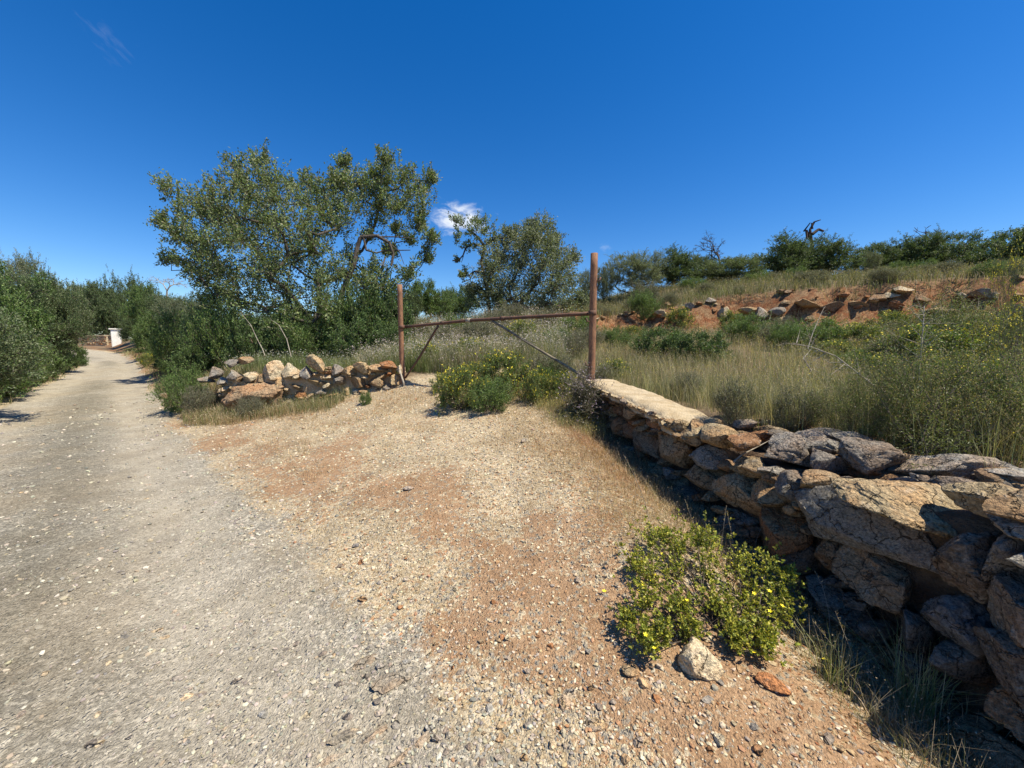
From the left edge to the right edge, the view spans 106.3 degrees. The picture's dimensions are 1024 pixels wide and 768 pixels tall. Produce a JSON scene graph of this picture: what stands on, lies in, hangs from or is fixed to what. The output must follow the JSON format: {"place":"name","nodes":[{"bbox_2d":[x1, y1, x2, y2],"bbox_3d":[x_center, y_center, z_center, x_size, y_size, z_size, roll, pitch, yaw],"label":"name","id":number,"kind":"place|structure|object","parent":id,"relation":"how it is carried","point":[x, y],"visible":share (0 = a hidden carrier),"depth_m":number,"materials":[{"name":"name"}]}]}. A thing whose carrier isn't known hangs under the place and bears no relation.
{"place":"outdoors","nodes":[
{"label":"outdoors","id":0,"kind":"place"},
{"bbox_2d":[0,349,503,767],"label":"road","id":1,"kind":"structure","parent":0,"point":[103,378],"depth_m":2.13,"materials":[{"name":"grey gravel"}]},
{"bbox_2d":[0,380,969,767],"bbox_3d":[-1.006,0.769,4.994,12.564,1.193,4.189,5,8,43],"label":"gravel driveway","id":2,"kind":"structure","parent":0,"point":[636,694],"depth_m":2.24,"materials":[{"name":"beige gravel"}]},
{"bbox_2d":[174,380,322,427],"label":"brown verge grass","id":3,"kind":"structure","parent":2,"relation":"on","point":[219,421],"depth_m":7.20,"materials":[{"name":"brown plant"}]},
{"bbox_2d":[232,392,271,417],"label":"grey shrub","id":4,"kind":"object","parent":2,"relation":"on","point":[244,403],"visible":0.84,"depth_m":7.18,"materials":[{"name":"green plant"}]},
{"bbox_2d":[432,363,487,416],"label":"yellow shrub","id":5,"kind":"object","parent":2,"relation":"on","point":[454,383],"visible":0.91,"depth_m":5.64,"materials":[{"name":"green plant"}]},
{"bbox_2d":[460,373,517,413],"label":"green shrub","id":6,"kind":"object","parent":2,"relation":"on","point":[495,394],"visible":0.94,"depth_m":5.44,"materials":[{"name":"green plant"}]},
{"bbox_2d":[476,346,539,395],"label":"yellow shrub","id":7,"kind":"object","parent":2,"relation":"on","point":[492,364],"visible":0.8,"depth_m":6.12,"materials":[{"name":"green plant"}]},
{"bbox_2d":[517,367,551,404],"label":"yellow shrub","id":8,"kind":"object","parent":2,"relation":"on","point":[533,379],"visible":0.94,"depth_m":5.61,"materials":[{"name":"green plant"}]},
{"bbox_2d":[459,367,610,442],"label":"gateway weeds","id":9,"kind":"object","parent":2,"relation":"on","point":[592,428],"visible":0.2,"depth_m":5.09,"materials":[{"name":"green plant"}]},
{"bbox_2d":[553,361,613,424],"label":"lavender bush","id":10,"kind":"object","parent":2,"relation":"on","point":[581,397],"visible":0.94,"depth_m":4.95,"materials":[{"name":"grey plant"}]},
{"bbox_2d":[678,637,723,681],"bbox_3d":[0.809,1.213,1.660,0.163,0.140,0.143,33,35,33],"label":"loose stone","id":11,"kind":"object","parent":2,"relation":"on","point":[697,659],"visible":0.96,"depth_m":1.63,"materials":[{"name":"stone"}]},
{"bbox_2d":[607,505,810,666],"bbox_3d":[1.044,0.972,2.049,1.142,0.420,1.002,0,6,0],"label":"flowering bush","id":12,"kind":"object","parent":2,"relation":"on","point":[736,631],"visible":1,"depth_m":1.92,"materials":[{"name":"green plant"}]},
{"bbox_2d":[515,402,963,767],"bbox_3d":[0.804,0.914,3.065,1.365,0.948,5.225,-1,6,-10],"label":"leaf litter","id":13,"kind":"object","parent":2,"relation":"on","point":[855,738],"visible":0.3,"depth_m":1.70,"materials":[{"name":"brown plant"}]},
{"bbox_2d":[755,672,791,695],"bbox_3d":[1.078,1.239,1.587,0.128,0.056,0.070,3,7,29],"label":"loose stone","id":14,"kind":"object","parent":2,"relation":"on","point":[769,681],"visible":1,"depth_m":1.57,"materials":[{"name":"stone"}]},
{"bbox_2d":[565,408,1016,767],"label":"wall foot grass","id":15,"kind":"structure","parent":2,"relation":"on","point":[948,737],"depth_m":1.67,"materials":[{"name":"green plant"}]},
{"bbox_2d":[792,616,892,696],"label":"grass tuft","id":16,"kind":"object","parent":2,"relation":"on","point":[828,674],"visible":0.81,"depth_m":1.68,"materials":[{"name":"green plant"}]},
{"bbox_2d":[821,663,955,763],"bbox_3d":[1.454,1.300,1.560,0.386,0.125,0.466,0,6,0],"label":"grass tuft","id":17,"kind":"object","parent":2,"relation":"on","point":[885,723],"visible":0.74,"depth_m":1.52,"materials":[{"name":"green plant"}]},
{"bbox_2d":[796,588,998,730],"bbox_3d":[1.677,1.253,1.708,0.882,0.376,0.674,5,8,42],"label":"grass tuft","id":18,"kind":"object","parent":2,"relation":"on","point":[897,672],"visible":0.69,"depth_m":1.66,"materials":[{"name":"green plant"}]},
{"bbox_2d":[0,273,1023,718],"bbox_3d":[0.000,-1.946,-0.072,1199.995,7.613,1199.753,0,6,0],"label":"ground","id":19,"kind":"structure","parent":0,"point":[808,303],"depth_m":14.57,"materials":[{"name":"soil"}]},
{"bbox_2d":[0,339,46,397],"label":"hedge shrub","id":20,"kind":"object","parent":19,"relation":"on","point":[20,389],"visible":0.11,"depth_m":9.94,"materials":[{"name":"green plant"}]},
{"bbox_2d":[0,261,56,349],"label":"evergreen tree","id":21,"kind":"object","parent":19,"relation":"on","point":[10,300],"visible":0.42,"depth_m":11.54,"materials":[{"name":"green plant"}]},
{"bbox_2d":[0,306,69,394],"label":"evergreen tree","id":22,"kind":"object","parent":19,"relation":"on","point":[9,369],"visible":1,"depth_m":7.39,"materials":[{"name":"green plant"}]},
{"bbox_2d":[0,248,73,352],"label":"evergreen tree","id":23,"kind":"object","parent":19,"relation":"on","point":[20,264],"visible":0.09,"depth_m":18.06,"materials":[{"name":"green plant"}]},
{"bbox_2d":[0,259,86,371],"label":"evergreen tree","id":24,"kind":"object","parent":19,"relation":"on","point":[61,324],"visible":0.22,"depth_m":14.46,"materials":[{"name":"green plant"}]},
{"bbox_2d":[14,263,102,371],"bbox_3d":[-18.247,-2.400,15.412,2.661,4.564,2.528,-3,7,-29],"label":"evergreen tree","id":25,"kind":"object","parent":19,"relation":"on","point":[73,337],"visible":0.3,"depth_m":15.40,"materials":[{"name":"green plant"}]},
{"bbox_2d":[41,346,75,380],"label":"hedge shrub","id":26,"kind":"object","parent":19,"relation":"on","point":[58,365],"visible":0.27,"depth_m":13.51,"materials":[{"name":"green plant"}]},
{"bbox_2d":[70,263,126,334],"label":"evergreen tree","id":27,"kind":"object","parent":19,"relation":"on","point":[103,318],"visible":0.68,"depth_m":53.82,"materials":[{"name":"green plant"}]},
{"bbox_2d":[105,267,151,325],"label":"evergreen tree","id":28,"kind":"object","parent":19,"relation":"on","point":[113,302],"visible":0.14,"depth_m":35.56,"materials":[{"name":"green plant"}]},
{"bbox_2d":[128,308,161,351],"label":"evergreen tree","id":29,"kind":"object","parent":19,"relation":"on","point":[141,324],"visible":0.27,"depth_m":21.10,"materials":[{"name":"green plant"}]},
{"bbox_2d":[117,278,177,329],"bbox_3d":[-28.732,-5.560,30.595,2.744,5.652,3.515,1,6,12],"label":"evergreen tree","id":30,"kind":"object","parent":19,"relation":"on","point":[137,301],"visible":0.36,"depth_m":29.57,"materials":[{"name":"green plant"}]},
{"bbox_2d":[142,279,187,325],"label":"evergreen tree","id":31,"kind":"object","parent":19,"relation":"on","point":[150,304],"visible":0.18,"depth_m":26.27,"materials":[{"name":"green plant"}]},
{"bbox_2d":[136,303,202,364],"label":"green shrub","id":32,"kind":"object","parent":19,"relation":"on","point":[159,340],"visible":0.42,"depth_m":14.04,"materials":[{"name":"green plant"}]},
{"bbox_2d":[151,292,199,332],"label":"evergreen tree","id":33,"kind":"object","parent":19,"relation":"on","point":[175,306],"visible":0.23,"depth_m":21.37,"materials":[{"name":"green plant"}]},
{"bbox_2d":[145,359,209,413],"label":"green shrub","id":34,"kind":"object","parent":19,"relation":"on","point":[173,383],"visible":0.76,"depth_m":8.19,"materials":[{"name":"green plant"}]},
{"bbox_2d":[163,341,225,378],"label":"mastic shrub","id":35,"kind":"object","parent":19,"relation":"on","point":[177,359],"visible":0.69,"depth_m":11.13,"materials":[{"name":"green plant"}]},
{"bbox_2d":[171,377,219,417],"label":"grey shrub","id":36,"kind":"object","parent":19,"relation":"on","point":[207,397],"visible":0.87,"depth_m":7.85,"materials":[{"name":"green plant"}]},
{"bbox_2d":[175,286,253,369],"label":"undergrowth shrub","id":37,"kind":"object","parent":19,"relation":"on","point":[212,329],"visible":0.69,"depth_m":11.32,"materials":[{"name":"green plant"}]},
{"bbox_2d":[116,345,353,425],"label":"verge grass","id":38,"kind":"structure","parent":19,"relation":"on","point":[242,371],"depth_m":7.45,"materials":[{"name":"green plant"}]},
{"bbox_2d":[218,311,279,363],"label":"undergrowth shrub","id":39,"kind":"object","parent":19,"relation":"on","point":[237,344],"visible":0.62,"depth_m":10.76,"materials":[{"name":"green plant"}]},
{"bbox_2d":[248,301,320,359],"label":"undergrowth shrub","id":40,"kind":"object","parent":19,"relation":"on","point":[276,315],"visible":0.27,"depth_m":10.87,"materials":[{"name":"green plant"}]},
{"bbox_2d":[143,137,442,340],"bbox_3d":[-7.279,-4.473,12.777,9.920,7.891,5.640,2,6,21],"label":"almond tree","id":41,"kind":"object","parent":19,"relation":"on","point":[209,209],"visible":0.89,"depth_m":11.92,"materials":[{"name":"green plant"}]},
{"bbox_2d":[197,354,405,409],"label":"stone wall","id":42,"kind":"structure","parent":19,"relation":"on","point":[270,382],"depth_m":7.72,"materials":[{"name":"stone"}]},
{"bbox_2d":[270,312,335,360],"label":"undergrowth shrub","id":43,"kind":"object","parent":19,"relation":"on","point":[307,334],"visible":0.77,"depth_m":10.62,"materials":[{"name":"green plant"}]},
{"bbox_2d":[212,314,436,373],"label":"green grass","id":44,"kind":"structure","parent":19,"relation":"on","point":[328,361],"depth_m":8.78,"materials":[{"name":"green plant"}]},
{"bbox_2d":[305,273,366,353],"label":"undergrowth shrub","id":45,"kind":"object","parent":19,"relation":"on","point":[330,324],"visible":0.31,"depth_m":11.04,"materials":[{"name":"green plant"}]},
{"bbox_2d":[323,314,388,359],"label":"undergrowth shrub","id":46,"kind":"object","parent":19,"relation":"on","point":[338,343],"visible":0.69,"depth_m":10.39,"materials":[{"name":"green plant"}]},
{"bbox_2d":[334,269,397,352],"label":"undergrowth shrub","id":47,"kind":"object","parent":19,"relation":"on","point":[368,309],"visible":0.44,"depth_m":11.08,"materials":[{"name":"green plant"}]},
{"bbox_2d":[361,318,409,348],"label":"undergrowth shrub","id":48,"kind":"object","parent":19,"relation":"on","point":[392,329],"visible":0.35,"depth_m":10.62,"materials":[{"name":"green plant"}]},
{"bbox_2d":[370,285,415,339],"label":"undergrowth shrub","id":49,"kind":"object","parent":19,"relation":"on","point":[392,302],"visible":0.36,"depth_m":11.59,"materials":[{"name":"green plant"}]},
{"bbox_2d":[403,275,457,320],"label":"evergreen tree","id":50,"kind":"object","parent":19,"relation":"on","point":[430,302],"visible":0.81,"depth_m":23.27,"materials":[{"name":"green plant"}]},
{"bbox_2d":[340,304,580,374],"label":"dry grass","id":51,"kind":"structure","parent":19,"relation":"on","point":[497,341],"depth_m":8.97,"materials":[{"name":"beige plant"}]},
{"bbox_2d":[444,284,480,317],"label":"evergreen tree","id":52,"kind":"object","parent":19,"relation":"on","point":[458,303],"visible":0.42,"depth_m":25.23,"materials":[{"name":"green plant"}]},
{"bbox_2d":[454,311,497,341],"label":"slope shrub","id":53,"kind":"object","parent":19,"relation":"on","point":[482,325],"visible":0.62,"depth_m":11.01,"materials":[{"name":"green plant"}]},
{"bbox_2d":[448,210,507,313],"bbox_3d":[-1.455,-4.927,16.702,2.892,5.402,1.833,0,6,0],"label":"carob tree","id":54,"kind":"object","parent":19,"relation":"on","point":[483,230],"visible":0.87,"depth_m":16.56,"materials":[{"name":"green plant"}]},
{"bbox_2d":[201,379,765,588],"bbox_3d":[-2.699,0.408,6.206,11.472,0.903,3.724,3,7,31],"label":"dry ground cover","id":55,"kind":"object","parent":19,"relation":"on","point":[594,456],"visible":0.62,"depth_m":3.74,"materials":[{"name":"beige plant"}]},
{"bbox_2d":[397,253,600,383],"bbox_3d":[-0.494,-0.768,6.655,4.187,2.405,0.209,4,7,33],"label":"pipe gate frame","id":56,"kind":"object","parent":19,"relation":"on","point":[591,313],"visible":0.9,"depth_m":6.03,"materials":[{"name":"metal"}]},
{"bbox_2d":[459,207,597,313],"bbox_3d":[0.645,-4.987,16.849,6.054,5.574,5.008,0,6,0],"label":"olive tree","id":57,"kind":"object","parent":19,"relation":"on","point":[532,235],"visible":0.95,"depth_m":15.83,"materials":[{"name":"green plant"}]},
{"bbox_2d":[524,346,581,378],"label":"scrub bush","id":58,"kind":"object","parent":19,"relation":"on","point":[545,359],"visible":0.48,"depth_m":6.63,"materials":[{"name":"green plant"}]},
{"bbox_2d":[548,370,581,400],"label":"yellow shrub","id":59,"kind":"object","parent":19,"relation":"on","point":[556,383],"visible":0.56,"depth_m":5.59,"materials":[{"name":"green plant"}]},
{"bbox_2d":[561,327,588,358],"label":"slope shrub","id":60,"kind":"object","parent":19,"relation":"on","point":[572,344],"visible":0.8,"depth_m":8.95,"materials":[{"name":"green plant"}]},
{"bbox_2d":[559,309,598,334],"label":"scrub bush","id":61,"kind":"object","parent":19,"relation":"on","point":[581,319],"visible":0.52,"depth_m":13.24,"materials":[{"name":"green plant"}]},
{"bbox_2d":[568,356,618,381],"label":"scrub bush","id":62,"kind":"object","parent":19,"relation":"on","point":[605,372],"visible":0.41,"depth_m":6.01,"materials":[{"name":"green plant"}]},
{"bbox_2d":[597,262,615,304],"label":"evergreen tree","id":63,"kind":"object","parent":19,"relation":"on","point":[605,279],"visible":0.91,"depth_m":25.26,"materials":[{"name":"green plant"}]},
{"bbox_2d":[598,322,635,348],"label":"green shrub","id":64,"kind":"object","parent":19,"relation":"on","point":[621,336],"visible":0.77,"depth_m":11.32,"materials":[{"name":"green plant"}]},
{"bbox_2d":[602,247,671,296],"bbox_3d":[8.236,-7.309,25.537,4.776,3.509,4.282,4,7,34],"label":"evergreen tree","id":65,"kind":"object","parent":19,"relation":"on","point":[638,267],"visible":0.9,"depth_m":24.76,"materials":[{"name":"green plant"}]},
{"bbox_2d":[626,286,663,319],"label":"green shrub","id":66,"kind":"object","parent":19,"relation":"on","point":[644,301],"visible":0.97,"depth_m":17.49,"materials":[{"name":"green plant"}]},
{"bbox_2d":[628,323,690,359],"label":"mastic shrub","id":67,"kind":"object","parent":19,"relation":"on","point":[668,339],"visible":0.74,"depth_m":9.05,"materials":[{"name":"green plant"}]},
{"bbox_2d":[317,307,1023,467],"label":"field grass","id":68,"kind":"structure","parent":19,"relation":"on","point":[644,370],"depth_m":5.68,"materials":[{"name":"green plant"}]},
{"bbox_2d":[648,242,703,285],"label":"evergreen tree","id":69,"kind":"object","parent":19,"relation":"on","point":[676,272],"visible":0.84,"depth_m":25.41,"materials":[{"name":"green plant"}]},
{"bbox_2d":[665,306,699,328],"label":"yellow shrub","id":70,"kind":"object","parent":19,"relation":"on","point":[671,315],"visible":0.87,"depth_m":16.89,"materials":[{"name":"green plant"}]},
{"bbox_2d":[342,316,1023,468],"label":"field flowers","id":71,"kind":"object","parent":19,"relation":"on","point":[987,453],"visible":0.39,"depth_m":3.21,"materials":[{"name":"green plant"}]},
{"bbox_2d":[661,364,706,400],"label":"grey shrub","id":72,"kind":"object","parent":19,"relation":"on","point":[686,380],"visible":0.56,"depth_m":4.67,"materials":[{"name":"green plant"}]},
{"bbox_2d":[671,325,734,364],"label":"mastic shrub","id":73,"kind":"object","parent":19,"relation":"on","point":[711,345],"visible":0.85,"depth_m":8.05,"materials":[{"name":"green plant"}]},
{"bbox_2d":[696,253,773,280],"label":"evergreen tree","id":74,"kind":"object","parent":19,"relation":"on","point":[735,266],"visible":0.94,"depth_m":23.79,"materials":[{"name":"green plant"}]},
{"bbox_2d":[710,370,773,424],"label":"grey shrub","id":75,"kind":"object","parent":19,"relation":"on","point":[729,411],"visible":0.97,"depth_m":3.30,"materials":[{"name":"green plant"}]},
{"bbox_2d":[716,308,771,342],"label":"green shrub","id":76,"kind":"object","parent":19,"relation":"on","point":[748,326],"visible":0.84,"depth_m":11.38,"materials":[{"name":"green plant"}]},
{"bbox_2d":[545,269,977,330],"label":"bank grass","id":77,"kind":"structure","parent":19,"relation":"on","point":[788,294],"depth_m":15.61,"materials":[{"name":"green plant"}]},
{"bbox_2d":[528,259,1023,321],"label":"hillside grass","id":78,"kind":"structure","parent":19,"relation":"on","point":[923,274],"depth_m":17.61,"materials":[{"name":"green plant"}]},
{"bbox_2d":[751,226,821,274],"bbox_3d":[17.162,-8.014,24.583,4.161,3.577,4.759,-1,6,-7],"label":"evergreen tree","id":79,"kind":"object","parent":19,"relation":"on","point":[783,258],"visible":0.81,"depth_m":23.42,"materials":[{"name":"green plant"}]},
{"bbox_2d":[761,319,815,352],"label":"green shrub","id":80,"kind":"object","parent":19,"relation":"on","point":[777,332],"visible":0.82,"depth_m":9.17,"materials":[{"name":"green plant"}]},
{"bbox_2d":[759,376,832,432],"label":"grey shrub","id":81,"kind":"object","parent":19,"relation":"on","point":[801,409],"visible":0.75,"depth_m":3.05,"materials":[{"name":"green plant"}]},
{"bbox_2d":[584,379,1023,767],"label":"stone wall","id":82,"kind":"structure","parent":19,"relation":"on","point":[925,562],"depth_m":1.89,"materials":[{"name":"stone"}]},
{"bbox_2d":[769,311,848,348],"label":"green shrub","id":83,"kind":"object","parent":19,"relation":"on","point":[826,332],"visible":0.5,"depth_m":9.04,"materials":[{"name":"green plant"}]},
{"bbox_2d":[806,339,859,356],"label":"scrub bush","id":84,"kind":"object","parent":19,"relation":"on","point":[835,343],"visible":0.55,"depth_m":7.98,"materials":[{"name":"green plant"}]},
{"bbox_2d":[799,229,868,272],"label":"evergreen tree","id":85,"kind":"object","parent":19,"relation":"on","point":[831,259],"visible":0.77,"depth_m":23.51,"materials":[{"name":"green plant"}]},
{"bbox_2d":[803,356,917,445],"bbox_3d":[2.496,0.183,2.761,0.644,0.829,0.710,2,6,16],"label":"feathery shrub","id":86,"kind":"object","parent":19,"relation":"on","point":[843,411],"visible":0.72,"depth_m":2.71,"materials":[{"name":"green plant"}]},
{"bbox_2d":[836,321,890,349],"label":"yellow shrub","id":87,"kind":"object","parent":19,"relation":"on","point":[856,330],"visible":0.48,"depth_m":8.90,"materials":[{"name":"green plant"}]},
{"bbox_2d":[853,249,883,271],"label":"evergreen tree","id":88,"kind":"object","parent":19,"relation":"on","point":[868,256],"visible":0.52,"depth_m":24.94,"materials":[{"name":"green plant"}]},
{"bbox_2d":[843,350,915,383],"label":"yellow shrub","id":89,"kind":"object","parent":19,"relation":"on","point":[873,359],"visible":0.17,"depth_m":5.50,"materials":[{"name":"green plant"}]},
{"bbox_2d":[865,309,913,333],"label":"scrub bush","id":90,"kind":"object","parent":19,"relation":"on","point":[897,314],"visible":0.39,"depth_m":11.61,"materials":[{"name":"green plant"}]},
{"bbox_2d":[852,230,927,269],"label":"evergreen tree","id":91,"kind":"object","parent":19,"relation":"on","point":[890,252],"visible":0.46,"depth_m":25.55,"materials":[{"name":"green plant"}]},
{"bbox_2d":[860,323,951,360],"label":"scrub bush","id":92,"kind":"object","parent":19,"relation":"on","point":[890,345],"visible":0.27,"depth_m":6.39,"materials":[{"name":"green plant"}]},
{"bbox_2d":[826,322,1014,453],"bbox_3d":[2.683,0.116,2.590,0.848,1.087,0.936,5,8,42],"label":"feathery shrub","id":93,"kind":"object","parent":19,"relation":"on","point":[911,397],"visible":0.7,"depth_m":2.48,"materials":[{"name":"green plant"}]},
{"bbox_2d":[887,286,968,391],"bbox_3d":[3.904,-0.216,3.712,0.713,1.487,0.588,0,6,0],"label":"whitish stem shrub","id":94,"kind":"object","parent":19,"relation":"on","point":[924,324],"visible":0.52,"depth_m":3.76,"materials":[{"name":"green plant"}]},
{"bbox_2d":[864,321,993,365],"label":"scrub bush","id":95,"kind":"object","parent":19,"relation":"on","point":[946,338],"visible":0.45,"depth_m":6.01,"materials":[{"name":"green plant"}]},
{"bbox_2d":[863,346,1005,478],"bbox_3d":[2.479,0.293,2.318,0.631,1.109,1.046,5,8,43],"label":"feathery twig shrub","id":96,"kind":"object","parent":19,"relation":"on","point":[931,436],"visible":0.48,"depth_m":2.28,"materials":[{"name":"green plant"}]},
{"bbox_2d":[857,405,1022,477],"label":"feathery twig shrub","id":97,"kind":"object","parent":19,"relation":"on","point":[972,445],"visible":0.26,"depth_m":2.22,"materials":[{"name":"green plant"}]},
{"bbox_2d":[862,284,1023,351],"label":"scrub bush","id":98,"kind":"object","parent":19,"relation":"on","point":[961,313],"visible":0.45,"depth_m":7.28,"materials":[{"name":"green plant"}]},
{"bbox_2d":[898,224,988,267],"bbox_3d":[27.807,-8.724,24.979,4.146,3.832,4.742,0,6,5],"label":"evergreen tree","id":99,"kind":"object","parent":19,"relation":"on","point":[932,246],"visible":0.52,"depth_m":24.67,"materials":[{"name":"green plant"}]},
{"bbox_2d":[902,322,1023,461],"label":"feathery shrub","id":100,"kind":"object","parent":19,"relation":"on","point":[1019,383],"visible":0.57,"depth_m":2.31,"materials":[{"name":"green plant"}]},
{"bbox_2d":[940,225,1023,265],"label":"evergreen tree","id":101,"kind":"object","parent":19,"relation":"on","point":[960,248],"visible":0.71,"depth_m":20.05,"materials":[{"name":"green plant"}]},
{"bbox_2d":[973,291,1023,372],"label":"fennel","id":102,"kind":"object","parent":19,"relation":"on","point":[1007,341],"visible":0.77,"depth_m":5.29,"materials":[{"name":"green plant"}]},
{"bbox_2d":[983,232,1023,318],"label":"fennel","id":103,"kind":"object","parent":19,"relation":"on","point":[1002,285],"visible":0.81,"depth_m":11.03,"materials":[{"name":"green plant"}]},
{"bbox_2d":[0,0,1023,338],"label":"sky","id":104,"kind":"structure","parent":0,"point":[634,124],"materials":[{"name":"blue"}]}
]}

